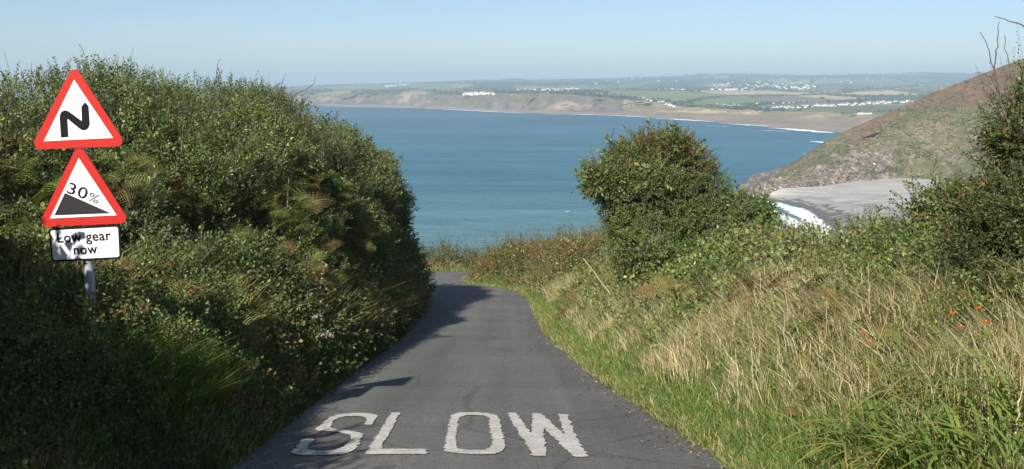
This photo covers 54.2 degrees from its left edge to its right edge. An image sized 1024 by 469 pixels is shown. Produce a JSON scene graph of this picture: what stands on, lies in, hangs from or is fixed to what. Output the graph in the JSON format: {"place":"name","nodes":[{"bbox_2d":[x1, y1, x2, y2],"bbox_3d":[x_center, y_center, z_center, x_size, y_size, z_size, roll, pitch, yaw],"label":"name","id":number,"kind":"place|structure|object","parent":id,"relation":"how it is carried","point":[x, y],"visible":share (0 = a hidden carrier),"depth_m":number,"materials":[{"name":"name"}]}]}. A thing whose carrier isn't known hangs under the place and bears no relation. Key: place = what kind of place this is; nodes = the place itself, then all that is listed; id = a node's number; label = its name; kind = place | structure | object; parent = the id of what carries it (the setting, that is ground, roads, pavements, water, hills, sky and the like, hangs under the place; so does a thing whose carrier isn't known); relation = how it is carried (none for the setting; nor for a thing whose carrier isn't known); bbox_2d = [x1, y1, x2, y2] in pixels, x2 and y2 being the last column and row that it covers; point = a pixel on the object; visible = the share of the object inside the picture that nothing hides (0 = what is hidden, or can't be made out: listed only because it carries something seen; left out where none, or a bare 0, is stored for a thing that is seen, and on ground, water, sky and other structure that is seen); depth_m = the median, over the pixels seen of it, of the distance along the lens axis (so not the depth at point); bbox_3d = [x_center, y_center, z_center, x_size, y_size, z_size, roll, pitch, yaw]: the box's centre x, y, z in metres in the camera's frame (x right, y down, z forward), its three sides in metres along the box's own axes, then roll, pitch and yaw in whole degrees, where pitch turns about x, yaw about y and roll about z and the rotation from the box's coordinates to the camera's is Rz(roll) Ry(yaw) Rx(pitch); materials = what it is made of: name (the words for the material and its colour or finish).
{"place":"outdoors","nodes":[
{"label":"outdoors","id":0,"kind":"place"},
{"bbox_2d":[0,89,840,260],"bbox_3d":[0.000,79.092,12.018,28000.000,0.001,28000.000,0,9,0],"label":"sea","id":1,"kind":"structure","parent":0,"point":[472,175],"depth_m":1094.24,"materials":[{"name":"liquid"}]},
{"bbox_2d":[774,210,802,232],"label":"surf","id":2,"kind":"structure","parent":1,"relation":"on","point":[791,219],"depth_m":583.64,"materials":[{"name":"white liquid"}]},
{"bbox_2d":[231,271,736,468],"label":"road","id":3,"kind":"structure","parent":0,"point":[477,341],"depth_m":10.57,"materials":[{"name":"asphalt"}]},
{"bbox_2d":[292,412,587,456],"bbox_3d":[-0.597,1.733,8.796,2.382,0.435,2.325,0,9,0],"label":"road marking","id":4,"kind":"object","parent":3,"relation":"on","point":[568,440],"visible":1,"depth_m":8.53,"materials":[{"name":"paint"}]},
{"bbox_2d":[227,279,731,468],"bbox_3d":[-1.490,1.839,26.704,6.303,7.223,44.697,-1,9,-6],"label":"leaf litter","id":5,"kind":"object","parent":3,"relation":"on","point":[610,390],"visible":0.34,"depth_m":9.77,"materials":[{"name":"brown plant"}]},
{"bbox_2d":[0,231,1023,468],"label":"ground","id":6,"kind":"structure","parent":0,"point":[18,433],"depth_m":7.61,"materials":[{"name":"plant"}]},
{"bbox_2d":[0,232,31,272],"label":"hedge","id":7,"kind":"object","parent":6,"relation":"on","point":[11,236],"visible":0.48,"depth_m":8.44,"materials":[{"name":"plant"}]},
{"bbox_2d":[34,70,126,340],"bbox_3d":[-3.266,0.048,7.688,0.667,2.595,0.098,0,9,0],"label":"road sign","id":8,"kind":"object","parent":6,"relation":"on","point":[78,119],"visible":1,"depth_m":7.58,"materials":[{"name":"metal"}]},
{"bbox_2d":[95,257,164,280],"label":"bracken fern","id":9,"kind":"object","parent":6,"relation":"on","point":[119,265],"visible":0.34,"depth_m":9.71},
{"bbox_2d":[0,70,260,277],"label":"hedge","id":10,"kind":"object","parent":6,"relation":"on","point":[148,216],"visible":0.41,"depth_m":11.42,"materials":[{"name":"plant"}]},
{"bbox_2d":[1,204,31,254],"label":"bracken fern","id":11,"kind":"object","parent":10,"relation":"on","point":[12,223],"visible":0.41,"depth_m":10.05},
{"bbox_2d":[0,156,49,185],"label":"bracken fern","id":12,"kind":"object","parent":10,"relation":"on","point":[21,172],"visible":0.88,"depth_m":10.51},
{"bbox_2d":[0,201,50,250],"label":"bracken fern","id":13,"kind":"object","parent":10,"relation":"on","point":[16,225],"visible":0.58,"depth_m":9.55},
{"bbox_2d":[0,191,53,224],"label":"bracken fern","id":14,"kind":"object","parent":10,"relation":"on","point":[44,196],"visible":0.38,"depth_m":10.28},
{"bbox_2d":[0,165,62,205],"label":"bracken fern","id":15,"kind":"object","parent":10,"relation":"on","point":[54,183],"visible":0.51,"depth_m":10.54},
{"bbox_2d":[0,131,70,165],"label":"bracken fern","id":16,"kind":"object","parent":10,"relation":"on","point":[25,146],"visible":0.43,"depth_m":10.95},
{"bbox_2d":[88,149,151,176],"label":"bracken fern","id":17,"kind":"object","parent":10,"relation":"on","point":[104,156],"visible":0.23,"depth_m":12.45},
{"bbox_2d":[91,160,157,205],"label":"bracken fern","id":18,"kind":"object","parent":10,"relation":"on","point":[130,181],"visible":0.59,"depth_m":11.77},
{"bbox_2d":[95,154,170,179],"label":"bracken fern","id":19,"kind":"object","parent":10,"relation":"on","point":[133,162],"visible":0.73,"depth_m":12.10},
{"bbox_2d":[104,167,163,199],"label":"bracken fern","id":20,"kind":"object","parent":10,"relation":"on","point":[111,176],"visible":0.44,"depth_m":11.70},
{"bbox_2d":[107,154,170,182],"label":"bracken fern","id":21,"kind":"object","parent":10,"relation":"on","point":[145,158],"visible":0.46,"depth_m":12.56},
{"bbox_2d":[113,145,177,185],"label":"bracken fern","id":22,"kind":"object","parent":10,"relation":"on","point":[133,153],"visible":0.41,"depth_m":13.21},
{"bbox_2d":[121,213,188,244],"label":"bracken fern","id":23,"kind":"object","parent":10,"relation":"on","point":[158,223],"visible":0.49,"depth_m":11.81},
{"bbox_2d":[132,208,199,225],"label":"bracken fern","id":24,"kind":"object","parent":10,"relation":"on","point":[172,219],"visible":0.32,"depth_m":13.04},
{"bbox_2d":[143,175,195,204],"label":"bracken fern","id":25,"kind":"object","parent":10,"relation":"on","point":[174,184],"visible":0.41,"depth_m":13.34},
{"bbox_2d":[150,187,195,215],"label":"bracken fern","id":26,"kind":"object","parent":10,"relation":"on","point":[190,197],"visible":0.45,"depth_m":13.52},
{"bbox_2d":[153,187,199,216],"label":"bracken fern","id":27,"kind":"object","parent":10,"relation":"on","point":[174,201],"visible":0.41,"depth_m":13.39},
{"bbox_2d":[101,259,204,299],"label":"bracken fern","id":28,"kind":"object","parent":6,"relation":"on","point":[158,273],"visible":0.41,"depth_m":9.57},
{"bbox_2d":[112,286,219,324],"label":"bracken fern","id":29,"kind":"object","parent":6,"relation":"on","point":[180,305],"visible":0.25,"depth_m":9.33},
{"bbox_2d":[128,251,213,280],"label":"bracken fern","id":30,"kind":"object","parent":6,"relation":"on","point":[173,262],"visible":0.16,"depth_m":10.80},
{"bbox_2d":[128,279,218,307],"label":"bracken fern","id":31,"kind":"object","parent":6,"relation":"on","point":[190,290],"visible":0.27,"depth_m":9.56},
{"bbox_2d":[0,45,361,285],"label":"hedge","id":32,"kind":"object","parent":6,"relation":"on","point":[203,153],"visible":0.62,"depth_m":15.84,"materials":[{"name":"plant"}]},
{"bbox_2d":[195,223,255,242],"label":"bracken fern","id":33,"kind":"object","parent":32,"relation":"on","point":[240,232],"visible":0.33,"depth_m":13.97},
{"bbox_2d":[235,197,290,227],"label":"bracken fern","id":34,"kind":"object","parent":32,"relation":"on","point":[256,206],"visible":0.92,"depth_m":15.74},
{"bbox_2d":[246,185,292,207],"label":"bracken fern","id":35,"kind":"object","parent":32,"relation":"on","point":[284,200],"visible":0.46,"depth_m":16.69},
{"bbox_2d":[246,183,304,206],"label":"bracken fern","id":36,"kind":"object","parent":32,"relation":"on","point":[278,188],"visible":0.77,"depth_m":16.26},
{"bbox_2d":[248,219,304,255],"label":"bracken fern","id":37,"kind":"object","parent":32,"relation":"on","point":[291,245],"visible":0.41,"depth_m":15.41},
{"bbox_2d":[256,174,311,197],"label":"bracken fern","id":38,"kind":"object","parent":32,"relation":"on","point":[285,180],"visible":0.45,"depth_m":17.40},
{"bbox_2d":[272,210,319,232],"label":"bracken fern","id":39,"kind":"object","parent":32,"relation":"on","point":[285,218],"visible":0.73,"depth_m":15.83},
{"bbox_2d":[267,186,336,214],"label":"bracken fern","id":40,"kind":"object","parent":32,"relation":"on","point":[303,201],"visible":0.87,"depth_m":16.08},
{"bbox_2d":[284,169,331,194],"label":"bracken fern","id":41,"kind":"object","parent":32,"relation":"on","point":[309,176],"visible":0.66,"depth_m":18.60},
{"bbox_2d":[294,184,329,198],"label":"bracken fern","id":42,"kind":"object","parent":32,"relation":"on","point":[324,188],"visible":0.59,"depth_m":19.03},
{"bbox_2d":[299,231,348,258],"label":"bracken fern","id":43,"kind":"object","parent":32,"relation":"on","point":[331,245],"visible":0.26,"depth_m":17.55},
{"bbox_2d":[317,172,356,203],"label":"bracken fern","id":44,"kind":"object","parent":32,"relation":"on","point":[330,184],"visible":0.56,"depth_m":19.56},
{"bbox_2d":[147,275,229,302],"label":"bracken fern","id":45,"kind":"object","parent":6,"relation":"on","point":[207,292],"visible":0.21,"depth_m":10.00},
{"bbox_2d":[0,62,416,286],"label":"hedge","id":46,"kind":"object","parent":6,"relation":"on","point":[362,210],"visible":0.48,"depth_m":22.60,"materials":[{"name":"plant"}]},
{"bbox_2d":[346,225,380,241],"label":"bracken fern","id":47,"kind":"object","parent":46,"relation":"on","point":[369,230],"visible":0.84,"depth_m":20.78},
{"bbox_2d":[346,230,382,253],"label":"bracken fern","id":48,"kind":"object","parent":46,"relation":"on","point":[357,235],"visible":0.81,"depth_m":20.57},
{"bbox_2d":[171,279,252,317],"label":"bracken fern","id":49,"kind":"object","parent":6,"relation":"on","point":[232,293],"visible":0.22,"depth_m":10.42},
{"bbox_2d":[189,177,237,210],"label":"bracken fern","id":50,"kind":"object","parent":6,"relation":"on","point":[226,187],"visible":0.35,"depth_m":14.56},
{"bbox_2d":[0,222,432,468],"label":"bramble undergrowth","id":51,"kind":"object","parent":6,"relation":"on","point":[379,260],"visible":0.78,"depth_m":8.71,"materials":[{"name":"green plant"}]},
{"bbox_2d":[288,246,327,278],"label":"bracken fern","id":52,"kind":"object","parent":51,"relation":"on","point":[321,256],"visible":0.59,"depth_m":15.65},
{"bbox_2d":[294,239,343,260],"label":"bracken fern","id":53,"kind":"object","parent":51,"relation":"on","point":[316,247],"visible":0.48,"depth_m":16.48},
{"bbox_2d":[217,266,248,285],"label":"bracken fern","id":54,"kind":"object","parent":6,"relation":"on","point":[234,274],"visible":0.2,"depth_m":11.86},
{"bbox_2d":[197,309,270,352],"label":"bracken fern","id":55,"kind":"object","parent":6,"relation":"on","point":[250,325],"visible":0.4,"depth_m":9.97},
{"bbox_2d":[228,295,283,322],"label":"bracken fern","id":56,"kind":"object","parent":6,"relation":"on","point":[257,306],"visible":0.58,"depth_m":11.15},
{"bbox_2d":[322,330,337,362],"bbox_3d":[-2.320,1.453,12.719,0.197,0.519,0.312,0,9,0],"label":"hemp agrimony","id":57,"kind":"object","parent":6,"relation":"on","point":[330,335],"visible":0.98,"depth_m":12.67,"materials":[{"name":"green plant"}]},
{"bbox_2d":[334,238,363,252],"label":"bracken fern","id":58,"kind":"object","parent":6,"relation":"on","point":[353,246],"visible":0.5,"depth_m":20.25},
{"bbox_2d":[265,100,437,291],"bbox_3d":[-6.165,-0.658,32.504,7.735,7.866,12.288,0,9,0],"label":"hedge","id":59,"kind":"object","parent":6,"relation":"on","point":[394,198],"visible":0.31,"depth_m":28.78,"materials":[{"name":"plant"}]},
{"bbox_2d":[424,257,479,270],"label":"verge grass","id":60,"kind":"structure","parent":6,"relation":"on","point":[456,268],"depth_m":55.47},
{"bbox_2d":[413,226,592,268],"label":"cliff edge scrub","id":61,"kind":"object","parent":6,"relation":"on","point":[448,254],"visible":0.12,"depth_m":56.04,"materials":[{"name":"green plant"}]},
{"bbox_2d":[457,216,610,294],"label":"bracken scrub","id":62,"kind":"object","parent":6,"relation":"on","point":[558,254],"visible":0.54,"depth_m":40.55,"materials":[{"name":"green plant"}]},
{"bbox_2d":[542,301,574,315],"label":"bracken fern","id":63,"kind":"object","parent":6,"relation":"on","point":[556,306],"visible":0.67,"depth_m":23.83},
{"bbox_2d":[552,291,580,305],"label":"bracken fern","id":64,"kind":"object","parent":6,"relation":"on","point":[563,298],"visible":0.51,"depth_m":24.92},
{"bbox_2d":[619,284,672,320],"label":"bracken fern","id":65,"kind":"object","parent":6,"relation":"on","point":[645,288],"visible":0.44,"depth_m":16.29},
{"bbox_2d":[647,275,698,312],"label":"bracken fern","id":66,"kind":"object","parent":6,"relation":"on","point":[663,282],"visible":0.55,"depth_m":15.56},
{"bbox_2d":[570,116,783,282],"bbox_3d":[3.981,-0.572,21.755,5.508,4.073,4.260,0,9,0],"label":"hawthorn bush","id":67,"kind":"object","parent":6,"relation":"on","point":[666,194],"visible":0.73,"depth_m":21.08,"materials":[{"name":"green plant"}]},
{"bbox_2d":[666,272,742,294],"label":"bracken fern","id":68,"kind":"object","parent":6,"relation":"on","point":[678,285],"visible":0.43,"depth_m":15.38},
{"bbox_2d":[681,278,727,302],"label":"bracken fern","id":69,"kind":"object","parent":6,"relation":"on","point":[692,289],"visible":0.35,"depth_m":14.19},
{"bbox_2d":[690,279,739,303],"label":"bracken fern","id":70,"kind":"object","parent":6,"relation":"on","point":[710,290],"visible":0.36,"depth_m":13.99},
{"bbox_2d":[709,279,754,305],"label":"bracken fern","id":71,"kind":"object","parent":6,"relation":"on","point":[719,300],"visible":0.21,"depth_m":12.71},
{"bbox_2d":[461,268,1023,468],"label":"verge grass","id":72,"kind":"structure","parent":6,"relation":"on","point":[601,362],"depth_m":8.83,"materials":[{"name":"plant"}]},
{"bbox_2d":[724,270,791,306],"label":"bracken fern","id":73,"kind":"object","parent":6,"relation":"on","point":[757,282],"visible":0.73,"depth_m":12.08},
{"bbox_2d":[707,218,825,265],"bbox_3d":[4.948,0.438,18.747,2.709,1.754,3.268,0,9,0],"label":"shrub","id":74,"kind":"object","parent":6,"relation":"on","point":[772,231],"visible":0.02,"depth_m":18.75,"materials":[{"name":"green plant"}]},
{"bbox_2d":[518,247,1023,468],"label":"long grass","id":75,"kind":"structure","parent":6,"relation":"on","point":[1002,336],"depth_m":8.75,"materials":[{"name":"plant"}]},
{"bbox_2d":[545,203,1023,468],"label":"mixed undergrowth","id":76,"kind":"object","parent":6,"relation":"on","point":[704,258],"visible":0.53,"depth_m":12.01,"materials":[{"name":"green plant"}]},
{"bbox_2d":[751,290,817,305],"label":"bracken fern","id":77,"kind":"object","parent":6,"relation":"on","point":[767,297],"visible":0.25,"depth_m":11.41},
{"bbox_2d":[759,257,817,286],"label":"bracken fern","id":78,"kind":"object","parent":6,"relation":"on","point":[788,275],"visible":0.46,"depth_m":12.45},
{"bbox_2d":[781,405,817,416],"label":"bracken fern","id":79,"kind":"object","parent":6,"relation":"on","point":[792,407],"visible":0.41,"depth_m":7.85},
{"bbox_2d":[769,315,831,348],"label":"bracken fern","id":80,"kind":"object","parent":6,"relation":"on","point":[799,325],"visible":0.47,"depth_m":9.34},
{"bbox_2d":[762,272,864,289],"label":"bracken fern","id":81,"kind":"object","parent":6,"relation":"on","point":[821,277],"visible":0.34,"depth_m":11.48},
{"bbox_2d":[777,272,863,304],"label":"bracken fern","id":82,"kind":"object","parent":6,"relation":"on","point":[810,284],"visible":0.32,"depth_m":10.90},
{"bbox_2d":[790,377,852,404],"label":"bracken fern","id":83,"kind":"object","parent":6,"relation":"on","point":[804,393],"visible":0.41,"depth_m":7.84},
{"bbox_2d":[788,245,854,276],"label":"bracken fern","id":84,"kind":"object","parent":6,"relation":"on","point":[837,258],"visible":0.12,"depth_m":13.10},
{"bbox_2d":[806,276,873,301],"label":"bracken fern","id":85,"kind":"object","parent":6,"relation":"on","point":[848,288],"visible":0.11,"depth_m":10.35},
{"bbox_2d":[761,386,920,468],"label":"montbretia clump","id":86,"kind":"object","parent":6,"relation":"on","point":[848,439],"visible":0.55,"depth_m":6.32,"materials":[{"name":"green plant"}]},
{"bbox_2d":[806,289,876,329],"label":"bracken fern","id":87,"kind":"object","parent":6,"relation":"on","point":[826,291],"visible":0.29,"depth_m":9.54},
{"bbox_2d":[804,308,882,336],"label":"bracken fern","id":88,"kind":"object","parent":6,"relation":"on","point":[813,321],"visible":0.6,"depth_m":8.95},
{"bbox_2d":[810,198,911,272],"bbox_3d":[5.279,0.265,14.727,2.605,1.689,2.699,0,9,0],"label":"shrub","id":89,"kind":"object","parent":6,"relation":"on","point":[853,226],"visible":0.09,"depth_m":14.93,"materials":[{"name":"green plant"}]},
{"bbox_2d":[820,324,912,369],"bbox_3d":[2.952,0.953,8.171,0.669,0.332,0.725,-2,9,-15],"label":"bracken fern","id":90,"kind":"object","parent":6,"relation":"on","point":[876,325],"visible":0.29,"depth_m":8.29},
{"bbox_2d":[807,328,949,406],"bbox_3d":[2.722,0.929,7.385,1.075,0.642,1.262,3,9,21],"label":"montbretia clump","id":91,"kind":"object","parent":6,"relation":"on","point":[864,332],"visible":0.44,"depth_m":7.15,"materials":[{"name":"green plant"}]},
{"bbox_2d":[781,392,998,468],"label":"montbretia clump","id":92,"kind":"object","parent":6,"relation":"on","point":[911,455],"visible":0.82,"depth_m":5.84,"materials":[{"name":"green plant"}]},
{"bbox_2d":[857,326,937,364],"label":"bracken fern","id":93,"kind":"object","parent":6,"relation":"on","point":[872,342],"visible":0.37,"depth_m":7.95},
{"bbox_2d":[876,325,944,361],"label":"bracken fern","id":94,"kind":"object","parent":6,"relation":"on","point":[888,329],"visible":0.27,"depth_m":7.95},
{"bbox_2d":[841,160,986,296],"bbox_3d":[4.849,0.117,11.460,1.966,1.953,1.944,7,11,40],"label":"shrub","id":95,"kind":"object","parent":6,"relation":"on","point":[912,224],"visible":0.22,"depth_m":11.51,"materials":[{"name":"green plant"}]},
{"bbox_2d":[804,370,1023,468],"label":"montbretia clump","id":96,"kind":"object","parent":6,"relation":"on","point":[956,431],"visible":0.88,"depth_m":5.47,"materials":[{"name":"green plant"}]},
{"bbox_2d":[834,298,996,429],"bbox_3d":[2.846,0.808,6.612,1.288,0.785,1.663,3,9,20],"label":"montbretia clump","id":97,"kind":"object","parent":6,"relation":"on","point":[957,326],"visible":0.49,"depth_m":6.60,"materials":[{"name":"green plant"}]},
{"bbox_2d":[889,277,958,312],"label":"bracken fern","id":98,"kind":"object","parent":6,"relation":"on","point":[938,284],"visible":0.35,"depth_m":8.97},
{"bbox_2d":[886,16,1023,314],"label":"shrub","id":99,"kind":"object","parent":6,"relation":"on","point":[999,211],"visible":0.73,"depth_m":8.90,"materials":[{"name":"green plant"}]},
{"bbox_2d":[888,325,1023,382],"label":"montbretia clump","id":100,"kind":"object","parent":6,"relation":"on","point":[968,352],"visible":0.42,"depth_m":6.74,"materials":[{"name":"green plant"}]},
{"bbox_2d":[897,345,1023,437],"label":"montbretia clump","id":101,"kind":"object","parent":6,"relation":"on","point":[1007,390],"visible":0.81,"depth_m":5.89,"materials":[{"name":"green plant"}]},
{"bbox_2d":[942,285,1011,318],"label":"bracken fern","id":102,"kind":"object","parent":6,"relation":"on","point":[966,295],"visible":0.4,"depth_m":8.33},
{"bbox_2d":[968,259,1023,301],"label":"bracken fern","id":103,"kind":"object","parent":6,"relation":"on","point":[1003,266],"visible":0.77,"depth_m":7.89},
{"bbox_2d":[969,298,1023,339],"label":"bracken fern","id":104,"kind":"object","parent":6,"relation":"on","point":[1012,316],"visible":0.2,"depth_m":7.52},
{"bbox_2d":[0,0,1023,88],"label":"sky","id":105,"kind":"structure","parent":0,"point":[332,42],"materials":[{"name":"blue"}]},
{"bbox_2d":[184,72,985,132],"bbox_3d":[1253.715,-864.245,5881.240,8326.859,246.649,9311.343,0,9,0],"label":"coast terrain","id":106,"kind":"structure","parent":0,"point":[840,118],"depth_m":3177.38,"materials":[{"name":"plant"}]},
{"bbox_2d":[179,72,982,112],"bbox_3d":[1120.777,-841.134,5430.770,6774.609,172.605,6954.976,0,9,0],"label":"woodland","id":107,"kind":"object","parent":106,"relation":"on","point":[583,91],"visible":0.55,"depth_m":4795.91,"materials":[{"name":"plant"}]},
{"bbox_2d":[686,101,807,106],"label":"hedgerow","id":108,"kind":"object","parent":106,"relation":"on","point":[767,102],"visible":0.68,"depth_m":2813.00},
{"bbox_2d":[738,93,821,95],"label":"hedgerow","id":109,"kind":"object","parent":106,"relation":"on","point":[780,94],"visible":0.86,"depth_m":3346.23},
{"bbox_2d":[766,178,991,241],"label":"beach","id":110,"kind":"structure","parent":0,"point":[839,200],"depth_m":674.63,"materials":[{"name":"sand"}]},
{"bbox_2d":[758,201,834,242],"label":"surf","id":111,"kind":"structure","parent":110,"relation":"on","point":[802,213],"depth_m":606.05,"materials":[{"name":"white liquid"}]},
{"bbox_2d":[737,58,1023,193],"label":"hillside","id":112,"kind":"structure","parent":0,"point":[963,163],"depth_m":804.31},
{"bbox_2d":[742,87,997,195],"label":"rock outcrop","id":113,"kind":"object","parent":112,"relation":"on","point":[771,189],"visible":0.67,"depth_m":753.86,"materials":[{"name":"stone"}]},
{"bbox_2d":[755,59,1023,186],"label":"hill scrub","id":114,"kind":"object","parent":112,"relation":"on","point":[925,155],"visible":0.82,"depth_m":808.22,"materials":[{"name":"plant"}]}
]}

